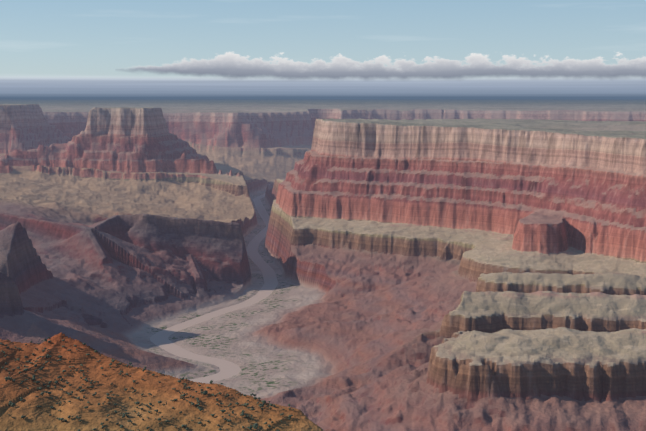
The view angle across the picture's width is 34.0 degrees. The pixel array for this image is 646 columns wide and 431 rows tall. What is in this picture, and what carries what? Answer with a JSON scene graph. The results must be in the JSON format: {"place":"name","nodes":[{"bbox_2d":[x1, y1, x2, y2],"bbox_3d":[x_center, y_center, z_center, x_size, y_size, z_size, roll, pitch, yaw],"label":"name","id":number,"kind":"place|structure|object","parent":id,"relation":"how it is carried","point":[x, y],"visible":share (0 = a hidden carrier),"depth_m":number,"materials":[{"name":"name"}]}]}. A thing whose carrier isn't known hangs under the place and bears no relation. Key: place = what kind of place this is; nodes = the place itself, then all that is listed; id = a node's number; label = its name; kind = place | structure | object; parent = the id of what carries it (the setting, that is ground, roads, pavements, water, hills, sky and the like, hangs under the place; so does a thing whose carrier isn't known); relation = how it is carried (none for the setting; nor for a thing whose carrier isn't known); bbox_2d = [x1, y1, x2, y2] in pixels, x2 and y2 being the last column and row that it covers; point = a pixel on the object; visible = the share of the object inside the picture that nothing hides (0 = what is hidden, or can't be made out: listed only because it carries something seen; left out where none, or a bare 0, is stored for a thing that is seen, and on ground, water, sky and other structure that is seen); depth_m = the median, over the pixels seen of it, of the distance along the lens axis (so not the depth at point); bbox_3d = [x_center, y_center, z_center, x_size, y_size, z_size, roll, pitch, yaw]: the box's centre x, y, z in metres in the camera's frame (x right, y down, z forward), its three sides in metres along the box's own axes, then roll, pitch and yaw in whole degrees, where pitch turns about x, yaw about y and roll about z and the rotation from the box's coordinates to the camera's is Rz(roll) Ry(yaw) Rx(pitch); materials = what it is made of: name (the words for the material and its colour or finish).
{"place":"outdoors","nodes":[
{"label":"outdoors","id":0,"kind":"place"},
{"bbox_2d":[150,194,277,382],"bbox_3d":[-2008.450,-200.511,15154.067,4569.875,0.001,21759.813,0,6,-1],"label":"river","id":1,"kind":"structure","parent":0,"point":[228,369],"depth_m":7137.52,"materials":[{"name":"beige liquid"}]},
{"bbox_2d":[0,99,645,430],"bbox_3d":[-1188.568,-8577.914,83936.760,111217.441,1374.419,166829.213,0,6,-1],"label":"terrain","id":2,"kind":"structure","parent":0,"point":[457,264],"depth_m":7411.34,"materials":[{"name":"red stone"}]},
{"bbox_2d":[0,337,293,430],"bbox_3d":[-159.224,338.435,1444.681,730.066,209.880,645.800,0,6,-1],"label":"shrubs","id":3,"kind":"object","parent":2,"relation":"on","point":[255,426],"visible":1,"depth_m":1561.31,"materials":[{"name":"green plant"}]},
{"bbox_2d":[0,0,645,99],"label":"sky","id":4,"kind":"structure","parent":0,"point":[50,49],"materials":[{"name":"blue"}]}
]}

